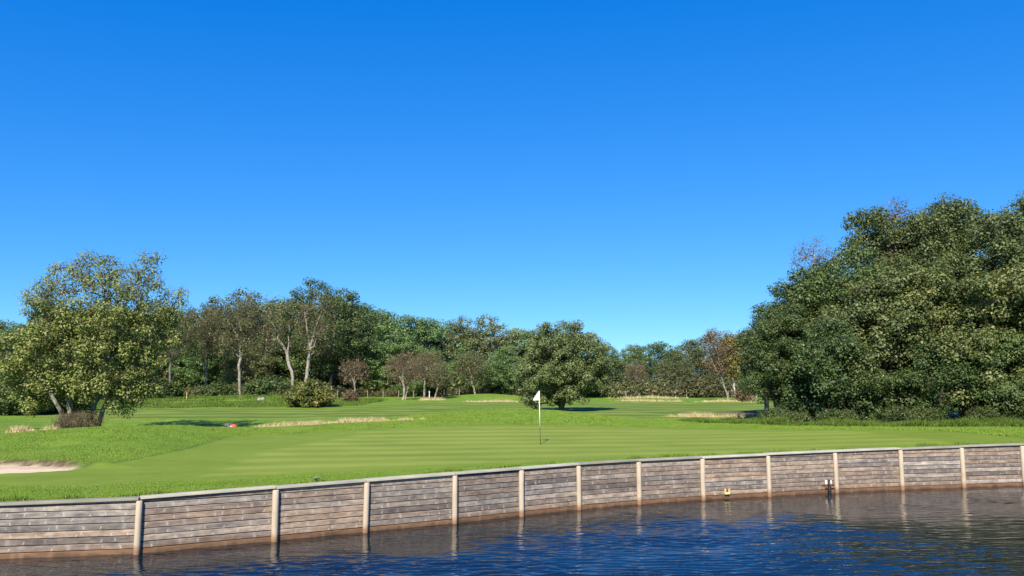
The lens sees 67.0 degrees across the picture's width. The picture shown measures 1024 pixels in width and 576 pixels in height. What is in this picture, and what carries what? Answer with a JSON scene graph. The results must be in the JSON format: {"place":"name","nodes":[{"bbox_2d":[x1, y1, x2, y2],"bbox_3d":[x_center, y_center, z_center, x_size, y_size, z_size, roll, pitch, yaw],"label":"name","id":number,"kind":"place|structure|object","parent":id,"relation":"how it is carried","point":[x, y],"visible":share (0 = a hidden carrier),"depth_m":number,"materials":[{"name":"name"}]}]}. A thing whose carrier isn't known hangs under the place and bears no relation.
{"place":"outdoors","nodes":[
{"label":"outdoors","id":0,"kind":"place"},
{"bbox_2d":[4,423,36,432],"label":"dry grass","id":1,"kind":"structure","parent":0,"point":[17,429],"depth_m":36.90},
{"bbox_2d":[0,422,357,462],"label":"mound grass","id":2,"kind":"structure","parent":0,"point":[11,435],"depth_m":29.77,"materials":[{"name":"plant"}]},
{"bbox_2d":[87,394,387,408],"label":"tussock grass","id":3,"kind":"structure","parent":0,"point":[156,403],"depth_m":79.21,"materials":[{"name":"green plant"}]},
{"bbox_2d":[256,415,422,426],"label":"dry grass","id":4,"kind":"structure","parent":0,"point":[318,422],"depth_m":41.81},
{"bbox_2d":[0,486,1023,575],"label":"pond water","id":5,"kind":"structure","parent":0,"point":[973,531],"depth_m":17.95,"materials":[{"name":"blue liquid"}]},
{"bbox_2d":[0,394,1023,553],"bbox_3d":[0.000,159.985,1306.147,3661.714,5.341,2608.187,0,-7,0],"label":"ground","id":6,"kind":"structure","parent":0,"point":[349,450],"depth_m":30.05,"materials":[{"name":"plant"}]},
{"bbox_2d":[0,318,38,356],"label":"tree","id":7,"kind":"object","parent":6,"relation":"on","point":[14,329],"visible":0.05,"depth_m":119.81,"materials":[{"name":"green plant"}]},
{"bbox_2d":[0,374,57,415],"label":"shrub","id":8,"kind":"object","parent":6,"relation":"on","point":[7,407],"visible":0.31,"depth_m":54.91,"materials":[{"name":"green plant"}]},
{"bbox_2d":[27,370,83,413],"bbox_3d":[-35.587,8.031,59.506,5.556,3.659,5.501,1,-7,-8],"label":"shrub","id":9,"kind":"object","parent":6,"relation":"on","point":[55,410],"visible":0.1,"depth_m":58.69,"materials":[{"name":"green plant"}]},
{"bbox_2d":[49,407,107,428],"bbox_3d":[-22.013,6.739,39.272,2.535,1.389,2.505,0,-7,0],"label":"brushwood","id":10,"kind":"object","parent":6,"relation":"on","point":[91,421],"visible":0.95,"depth_m":39.04,"materials":[{"name":"brown plant"}]},
{"bbox_2d":[0,247,188,427],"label":"broadleaf tree","id":11,"kind":"object","parent":6,"relation":"on","point":[99,323],"visible":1,"depth_m":40.02,"materials":[{"name":"green plant"}]},
{"bbox_2d":[131,334,183,382],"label":"tree","id":12,"kind":"object","parent":6,"relation":"on","point":[165,377],"visible":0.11,"depth_m":114.75,"materials":[{"name":"green plant"}]},
{"bbox_2d":[130,376,185,398],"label":"shrub","id":13,"kind":"object","parent":6,"relation":"on","point":[171,390],"visible":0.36,"depth_m":95.98,"materials":[{"name":"green plant"}]},
{"bbox_2d":[150,302,201,381],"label":"thin tree","id":14,"kind":"object","parent":6,"relation":"on","point":[187,338],"visible":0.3,"depth_m":99.91,"materials":[{"name":"green plant"}]},
{"bbox_2d":[171,370,217,387],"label":"shrub","id":15,"kind":"object","parent":6,"relation":"on","point":[202,383],"visible":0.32,"depth_m":114.08,"materials":[{"name":"green plant"}]},
{"bbox_2d":[165,339,228,384],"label":"tree","id":16,"kind":"object","parent":6,"relation":"on","point":[186,368],"visible":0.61,"depth_m":114.07,"materials":[{"name":"green plant"}]},
{"bbox_2d":[183,384,213,396],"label":"shrub","id":17,"kind":"object","parent":6,"relation":"on","point":[192,392],"visible":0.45,"depth_m":96.52,"materials":[{"name":"green plant"}]},
{"bbox_2d":[162,304,244,377],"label":"tree","id":18,"kind":"object","parent":6,"relation":"on","point":[202,336],"visible":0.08,"depth_m":119.26,"materials":[{"name":"green plant"}]},
{"bbox_2d":[184,301,228,386],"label":"thin tree","id":19,"kind":"object","parent":6,"relation":"on","point":[207,337],"visible":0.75,"depth_m":105.67,"materials":[{"name":"green plant"}]},
{"bbox_2d":[196,380,237,396],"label":"shrub","id":20,"kind":"object","parent":6,"relation":"on","point":[218,388],"visible":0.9,"depth_m":95.91,"materials":[{"name":"green plant"}]},
{"bbox_2d":[190,294,274,375],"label":"tree","id":21,"kind":"object","parent":6,"relation":"on","point":[215,300],"visible":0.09,"depth_m":121.16,"materials":[{"name":"green plant"}]},
{"bbox_2d":[209,292,266,394],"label":"pale trunk tree","id":22,"kind":"object","parent":6,"relation":"on","point":[240,326],"visible":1,"depth_m":100.37,"materials":[{"name":"green plant"}]},
{"bbox_2d":[217,335,278,387],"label":"tree","id":23,"kind":"object","parent":6,"relation":"on","point":[233,362],"visible":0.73,"depth_m":112.63,"materials":[{"name":"green plant"}]},
{"bbox_2d":[196,286,304,374],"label":"tree","id":24,"kind":"object","parent":6,"relation":"on","point":[249,296],"visible":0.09,"depth_m":122.28,"materials":[{"name":"green plant"}]},
{"bbox_2d":[240,375,289,394],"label":"shrub","id":25,"kind":"object","parent":6,"relation":"on","point":[260,386],"visible":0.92,"depth_m":94.14,"materials":[{"name":"green plant"}]},
{"bbox_2d":[247,294,301,386],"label":"pale trunk tree","id":26,"kind":"object","parent":6,"relation":"on","point":[282,323],"visible":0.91,"depth_m":102.58,"materials":[{"name":"green plant"}]},
{"bbox_2d":[236,294,340,381],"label":"tree","id":27,"kind":"object","parent":6,"relation":"on","point":[296,362],"visible":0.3,"depth_m":118.75,"materials":[{"name":"green plant"}]},
{"bbox_2d":[279,369,312,385],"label":"shrub","id":28,"kind":"object","parent":6,"relation":"on","point":[288,378],"visible":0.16,"depth_m":116.66,"materials":[{"name":"green plant"}]},
{"bbox_2d":[281,378,337,407],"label":"round bush","id":29,"kind":"object","parent":6,"relation":"on","point":[317,393],"visible":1,"depth_m":72.39,"materials":[{"name":"green plant"}]},
{"bbox_2d":[289,289,338,382],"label":"pale trunk tree","id":30,"kind":"object","parent":6,"relation":"on","point":[312,337],"visible":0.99,"depth_m":103.74,"materials":[{"name":"green plant"}]},
{"bbox_2d":[274,292,368,373],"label":"tree","id":31,"kind":"object","parent":6,"relation":"on","point":[325,325],"visible":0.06,"depth_m":123.24,"materials":[{"name":"green plant"}]},
{"bbox_2d":[283,276,386,386],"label":"broadleaf tree","id":32,"kind":"object","parent":6,"relation":"on","point":[340,351],"visible":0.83,"depth_m":111.96,"materials":[{"name":"green plant"}]},
{"bbox_2d":[321,373,358,390],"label":"shrub","id":33,"kind":"object","parent":6,"relation":"on","point":[337,380],"visible":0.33,"depth_m":115.28,"materials":[{"name":"green plant"}]},
{"bbox_2d":[341,389,359,400],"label":"shrub","id":34,"kind":"object","parent":6,"relation":"on","point":[350,395],"visible":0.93,"depth_m":86.70,"materials":[{"name":"brown plant"}]},
{"bbox_2d":[310,303,392,376],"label":"tree","id":35,"kind":"object","parent":6,"relation":"on","point":[338,371],"visible":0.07,"depth_m":123.07,"materials":[{"name":"green plant"}]},
{"bbox_2d":[336,355,370,392],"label":"tree","id":36,"kind":"object","parent":6,"relation":"on","point":[350,371],"visible":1,"depth_m":97.11,"materials":[{"name":"brown plant"}]},
{"bbox_2d":[338,371,384,395],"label":"shrub","id":37,"kind":"object","parent":6,"relation":"on","point":[362,383],"visible":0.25,"depth_m":114.95,"materials":[{"name":"green plant"}]},
{"bbox_2d":[352,386,375,396],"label":"shrub","id":38,"kind":"object","parent":6,"relation":"on","point":[370,392],"visible":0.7,"depth_m":113.71,"materials":[{"name":"green plant"}]},
{"bbox_2d":[343,308,418,375],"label":"tree","id":39,"kind":"object","parent":6,"relation":"on","point":[385,326],"visible":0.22,"depth_m":119.81,"materials":[{"name":"green plant"}]},
{"bbox_2d":[363,372,404,395],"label":"shrub","id":40,"kind":"object","parent":6,"relation":"on","point":[375,384],"visible":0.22,"depth_m":114.15,"materials":[{"name":"green plant"}]},
{"bbox_2d":[376,387,400,396],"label":"shrub","id":41,"kind":"object","parent":6,"relation":"on","point":[389,392],"visible":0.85,"depth_m":111.95,"materials":[{"name":"green plant"}]},
{"bbox_2d":[363,331,421,387],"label":"tree","id":42,"kind":"object","parent":6,"relation":"on","point":[378,359],"visible":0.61,"depth_m":114.72,"materials":[{"name":"green plant"}]},
{"bbox_2d":[384,350,423,399],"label":"tree","id":43,"kind":"object","parent":6,"relation":"on","point":[396,365],"visible":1,"depth_m":96.23,"materials":[{"name":"brown plant"}]},
{"bbox_2d":[365,314,448,374],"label":"tree","id":44,"kind":"object","parent":6,"relation":"on","point":[411,321],"visible":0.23,"depth_m":120.30,"materials":[{"name":"green plant"}]},
{"bbox_2d":[393,382,430,396],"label":"shrub","id":45,"kind":"object","parent":6,"relation":"on","point":[417,391],"visible":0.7,"depth_m":111.42,"materials":[{"name":"green plant"}]},
{"bbox_2d":[406,343,445,397],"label":"tree","id":46,"kind":"object","parent":6,"relation":"on","point":[425,366],"visible":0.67,"depth_m":103.20,"materials":[{"name":"brown plant"}]},
{"bbox_2d":[405,347,452,396],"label":"tree","id":47,"kind":"object","parent":6,"relation":"on","point":[416,383],"visible":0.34,"depth_m":112.05,"materials":[{"name":"green plant"}]},
{"bbox_2d":[424,361,453,398],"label":"tree","id":48,"kind":"object","parent":6,"relation":"on","point":[441,376],"visible":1,"depth_m":96.14,"materials":[{"name":"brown plant"}]},
{"bbox_2d":[427,388,450,396],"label":"shrub","id":49,"kind":"object","parent":6,"relation":"on","point":[433,392],"visible":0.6,"depth_m":113.84,"materials":[{"name":"green plant"}]},
{"bbox_2d":[411,318,476,372],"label":"tree","id":50,"kind":"object","parent":6,"relation":"on","point":[444,327],"visible":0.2,"depth_m":122.16,"materials":[{"name":"green plant"}]},
{"bbox_2d":[445,385,475,395],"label":"shrub","id":51,"kind":"object","parent":6,"relation":"on","point":[463,391],"visible":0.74,"depth_m":112.01,"materials":[{"name":"green plant"}]},
{"bbox_2d":[432,314,492,369],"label":"tree","id":52,"kind":"object","parent":6,"relation":"on","point":[452,338],"visible":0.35,"depth_m":122.25,"materials":[{"name":"green plant"}]},
{"bbox_2d":[442,370,491,390],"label":"shrub","id":53,"kind":"object","parent":6,"relation":"on","point":[457,382],"visible":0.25,"depth_m":113.67,"materials":[{"name":"green plant"}]},
{"bbox_2d":[449,351,486,389],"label":"tree","id":54,"kind":"object","parent":6,"relation":"on","point":[455,372],"visible":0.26,"depth_m":114.42,"materials":[{"name":"green plant"}]},
{"bbox_2d":[452,349,488,393],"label":"tree","id":55,"kind":"object","parent":6,"relation":"on","point":[464,363],"visible":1,"depth_m":106.90,"materials":[{"name":"green plant"}]},
{"bbox_2d":[472,384,500,393],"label":"shrub","id":56,"kind":"object","parent":6,"relation":"on","point":[487,390],"visible":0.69,"depth_m":112.68,"materials":[{"name":"green plant"}]},
{"bbox_2d":[461,312,525,375],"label":"tree","id":57,"kind":"object","parent":6,"relation":"on","point":[491,335],"visible":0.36,"depth_m":123.21,"materials":[{"name":"green plant"}]},
{"bbox_2d":[478,345,524,394],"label":"tree","id":58,"kind":"object","parent":6,"relation":"on","point":[502,379],"visible":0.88,"depth_m":110.81,"materials":[{"name":"green plant"}]},
{"bbox_2d":[0,443,1023,558],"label":"retaining wall","id":59,"kind":"structure","parent":6,"relation":"on","point":[931,462],"depth_m":20.86,"materials":[{"name":"grey wood"}]},
{"bbox_2d":[486,328,546,371],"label":"tree","id":60,"kind":"object","parent":6,"relation":"on","point":[521,333],"visible":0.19,"depth_m":124.44,"materials":[{"name":"green plant"}]},
{"bbox_2d":[511,319,613,410],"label":"broadleaf tree","id":61,"kind":"object","parent":6,"relation":"on","point":[553,374],"visible":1,"depth_m":62.47,"materials":[{"name":"green plant"}]},
{"bbox_2d":[594,345,624,375],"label":"tree","id":62,"kind":"object","parent":6,"relation":"on","point":[614,359],"visible":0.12,"depth_m":139.90,"materials":[{"name":"green plant"}]},
{"bbox_2d":[596,369,628,396],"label":"shrub","id":63,"kind":"object","parent":6,"relation":"on","point":[616,377],"visible":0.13,"depth_m":118.88,"materials":[{"name":"green plant"}]},
{"bbox_2d":[599,379,632,396],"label":"shrub","id":64,"kind":"object","parent":6,"relation":"on","point":[607,388],"visible":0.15,"depth_m":113.59,"materials":[{"name":"green plant"}]},
{"bbox_2d":[611,343,654,377],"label":"tree","id":65,"kind":"object","parent":6,"relation":"on","point":[630,356],"visible":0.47,"depth_m":139.03,"materials":[{"name":"green plant"}]},
{"bbox_2d":[608,377,662,397],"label":"shrub","id":66,"kind":"object","parent":6,"relation":"on","point":[645,388],"visible":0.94,"depth_m":108.57,"materials":[{"name":"green plant"}]},
{"bbox_2d":[624,360,649,383],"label":"tree","id":67,"kind":"object","parent":6,"relation":"on","point":[631,373],"visible":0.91,"depth_m":110.90,"materials":[{"name":"brown plant"}]},
{"bbox_2d":[638,341,686,380],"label":"tree","id":68,"kind":"object","parent":6,"relation":"on","point":[661,354],"visible":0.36,"depth_m":141.12,"materials":[{"name":"green plant"}]},
{"bbox_2d":[648,375,684,391],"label":"shrub","id":69,"kind":"object","parent":6,"relation":"on","point":[666,382],"visible":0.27,"depth_m":118.22,"materials":[{"name":"green plant"}]},
{"bbox_2d":[659,383,685,396],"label":"shrub","id":70,"kind":"object","parent":6,"relation":"on","point":[666,390],"visible":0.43,"depth_m":113.35,"materials":[{"name":"green plant"}]},
{"bbox_2d":[652,351,694,382],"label":"wood tree","id":71,"kind":"object","parent":6,"relation":"on","point":[686,373],"visible":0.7,"depth_m":127.80,"materials":[{"name":"green plant"}]},
{"bbox_2d":[661,339,708,378],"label":"tree","id":72,"kind":"object","parent":6,"relation":"on","point":[684,347],"visible":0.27,"depth_m":141.29,"materials":[{"name":"green plant"}]},
{"bbox_2d":[669,374,732,397],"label":"shrub","id":73,"kind":"object","parent":6,"relation":"on","point":[696,387],"visible":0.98,"depth_m":107.71,"materials":[{"name":"green plant"}]},
{"bbox_2d":[682,334,725,379],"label":"tree","id":74,"kind":"object","parent":6,"relation":"on","point":[698,358],"visible":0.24,"depth_m":139.34,"materials":[{"name":"green plant"}]},
{"bbox_2d":[699,326,738,399],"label":"birch tree","id":75,"kind":"object","parent":6,"relation":"on","point":[722,352],"visible":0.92,"depth_m":92.38,"materials":[{"name":"brown plant"}]},
{"bbox_2d":[699,375,743,396],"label":"shrub","id":76,"kind":"object","parent":6,"relation":"on","point":[725,381],"visible":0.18,"depth_m":109.79,"materials":[{"name":"green plant"}]},
{"bbox_2d":[721,332,747,400],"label":"birch tree","id":77,"kind":"object","parent":6,"relation":"on","point":[732,369],"visible":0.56,"depth_m":91.16,"materials":[{"name":"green plant"}]},
{"bbox_2d":[729,388,755,401],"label":"shrub","id":78,"kind":"object","parent":6,"relation":"on","point":[740,396],"visible":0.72,"depth_m":88.70,"materials":[{"name":"beige plant"}]},
{"bbox_2d":[757,407,790,419],"bbox_3d":[15.639,7.540,45.958,2.138,1.207,2.270,-3,-7,22],"label":"shrub","id":79,"kind":"object","parent":6,"relation":"on","point":[770,412],"visible":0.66,"depth_m":45.62,"materials":[{"name":"green plant"}]},
{"bbox_2d":[733,296,815,410],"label":"broadleaf tree","id":80,"kind":"object","parent":6,"relation":"on","point":[764,335],"visible":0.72,"depth_m":48.93,"materials":[{"name":"green plant"}]},
{"bbox_2d":[739,275,845,413],"bbox_3d":[19.663,3.932,52.431,8.609,10.177,7.186,-2,-7,14],"label":"broadleaf tree","id":81,"kind":"object","parent":6,"relation":"on","point":[777,307],"visible":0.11,"depth_m":51.81,"materials":[{"name":"green plant"}]},
{"bbox_2d":[780,410,811,421],"bbox_3d":[16.133,7.403,44.053,1.833,1.034,1.946,-1,-7,7],"label":"shrub","id":82,"kind":"object","parent":6,"relation":"on","point":[796,415],"visible":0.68,"depth_m":43.60,"materials":[{"name":"green plant"}]},
{"bbox_2d":[779,236,845,411],"bbox_3d":[21.376,2.721,54.055,5.053,13.107,4.854,2,-7,-17],"label":"birch tree","id":83,"kind":"object","parent":6,"relation":"on","point":[815,260],"visible":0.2,"depth_m":54.47,"materials":[{"name":"green plant"}]},
{"bbox_2d":[761,314,887,419],"bbox_3d":[18.762,4.998,46.851,6.373,6.818,6.599,3,-7,-23],"label":"broadleaf tree","id":84,"kind":"object","parent":6,"relation":"on","point":[818,362],"visible":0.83,"depth_m":45.48,"materials":[{"name":"green plant"}]},
{"bbox_2d":[771,240,895,408],"bbox_3d":[22.668,2.820,52.947,8.946,12.669,10.717,-1,-7,10],"label":"broadleaf tree","id":85,"kind":"object","parent":6,"relation":"on","point":[816,281],"visible":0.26,"depth_m":51.55,"materials":[{"name":"green plant"}]},
{"bbox_2d":[813,406,861,421],"bbox_3d":[18.180,7.237,43.468,2.291,1.293,2.433,1,-7,-9],"label":"shrub","id":86,"kind":"object","parent":6,"relation":"on","point":[832,414],"visible":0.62,"depth_m":43.02,"materials":[{"name":"green plant"}]},
{"bbox_2d":[677,414,1023,426],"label":"weeds","id":87,"kind":"object","parent":6,"relation":"on","point":[976,422],"visible":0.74,"depth_m":41.81,"materials":[{"name":"green plant"}]},
{"bbox_2d":[808,336,906,421],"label":"broadleaf tree","id":88,"kind":"object","parent":6,"relation":"on","point":[863,413],"visible":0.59,"depth_m":44.85,"materials":[{"name":"green plant"}]},
{"bbox_2d":[806,264,946,418],"bbox_3d":[22.982,3.599,48.268,8.630,10.094,7.881,2,-7,-17],"label":"broadleaf tree","id":89,"kind":"object","parent":6,"relation":"on","point":[886,341],"visible":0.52,"depth_m":46.99,"materials":[{"name":"green plant"}]},
{"bbox_2d":[740,423,1023,436],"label":"rough grass","id":90,"kind":"structure","parent":6,"relation":"on","point":[1014,431],"depth_m":38.49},
{"bbox_2d":[858,192,923,266],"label":"birch tree","id":91,"kind":"object","parent":6,"relation":"on","point":[898,213],"visible":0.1,"depth_m":56.07,"materials":[{"name":"green plant"}]},
{"bbox_2d":[868,404,920,422],"bbox_3d":[21.252,7.137,43.041,2.757,1.465,2.596,-3,-7,21],"label":"shrub","id":92,"kind":"object","parent":6,"relation":"on","point":[891,415],"visible":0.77,"depth_m":42.64,"materials":[{"name":"green plant"}]},
{"bbox_2d":[834,206,965,415],"bbox_3d":[27.119,1.604,54.663,10.135,15.584,11.995,5,-8,-36],"label":"broadleaf tree","id":93,"kind":"object","parent":6,"relation":"on","point":[873,237],"visible":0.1,"depth_m":54.69,"materials":[{"name":"green plant"}]},
{"bbox_2d":[899,405,947,421],"bbox_3d":[22.962,7.161,43.217,2.443,1.379,2.595,-5,-8,34],"label":"shrub","id":94,"kind":"object","parent":6,"relation":"on","point":[927,414],"visible":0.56,"depth_m":42.64,"materials":[{"name":"green plant"}]},
{"bbox_2d":[867,192,986,278],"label":"broadleaf tree","id":95,"kind":"object","parent":6,"relation":"on","point":[927,245],"visible":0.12,"depth_m":54.48,"materials":[{"name":"green plant"}]},
{"bbox_2d":[865,251,988,408],"bbox_3d":[26.580,3.110,49.147,7.920,11.215,9.487,1,-7,-11],"label":"broadleaf tree","id":96,"kind":"object","parent":6,"relation":"on","point":[953,294],"visible":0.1,"depth_m":47.45,"materials":[{"name":"green plant"}]},
{"bbox_2d":[887,333,986,419],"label":"broadleaf tree","id":97,"kind":"object","parent":6,"relation":"on","point":[946,375],"visible":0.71,"depth_m":44.16,"materials":[{"name":"green plant"}]},
{"bbox_2d":[876,262,1023,418],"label":"broadleaf tree","id":98,"kind":"object","parent":6,"relation":"on","point":[977,287],"visible":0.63,"depth_m":44.90,"materials":[{"name":"green plant"}]},
{"bbox_2d":[903,201,998,410],"bbox_3d":[32.251,1.668,56.067,12.195,15.844,10.304,3,-8,-26],"label":"broadleaf tree","id":99,"kind":"object","parent":6,"relation":"on","point":[961,214],"visible":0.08,"depth_m":54.48,"materials":[{"name":"green plant"}]},
{"bbox_2d":[943,189,1023,342],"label":"broadleaf tree","id":100,"kind":"object","parent":6,"relation":"on","point":[1009,247],"visible":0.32,"depth_m":50.60,"materials":[{"name":"green plant"}]},
{"bbox_2d":[960,405,1012,419],"bbox_3d":[26.179,7.077,42.825,2.595,1.379,2.443,4,-8,-31],"label":"shrub","id":101,"kind":"object","parent":6,"relation":"on","point":[984,411],"visible":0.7,"depth_m":42.36,"materials":[{"name":"green plant"}]},
{"bbox_2d":[954,328,1023,414],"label":"broadleaf tree","id":102,"kind":"object","parent":6,"relation":"on","point":[1001,396],"visible":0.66,"depth_m":43.38,"materials":[{"name":"green plant"}]},
{"bbox_2d":[971,256,1023,394],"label":"broadleaf tree","id":103,"kind":"object","parent":6,"relation":"on","point":[1020,309],"visible":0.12,"depth_m":44.64,"materials":[{"name":"green plant"}]},
{"bbox_2d":[1000,404,1023,419],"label":"shrub","id":104,"kind":"object","parent":6,"relation":"on","point":[1019,413],"visible":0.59,"depth_m":42.47,"materials":[{"name":"green plant"}]},
{"bbox_2d":[0,440,1023,500],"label":"rim grass","id":105,"kind":"structure","parent":0,"point":[76,495],"depth_m":19.54,"materials":[{"name":"plant"}]},
{"bbox_2d":[0,0,1023,372],"label":"sky","id":106,"kind":"structure","parent":0,"point":[641,172],"materials":[{"name":"blue"}]},
{"bbox_2d":[295,408,782,433],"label":"mound grass","id":107,"kind":"structure","parent":0,"point":[670,422],"depth_m":41.97,"materials":[{"name":"plant"}]},
{"bbox_2d":[663,412,757,417],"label":"dry grass","id":108,"kind":"structure","parent":0,"point":[693,414],"depth_m":52.55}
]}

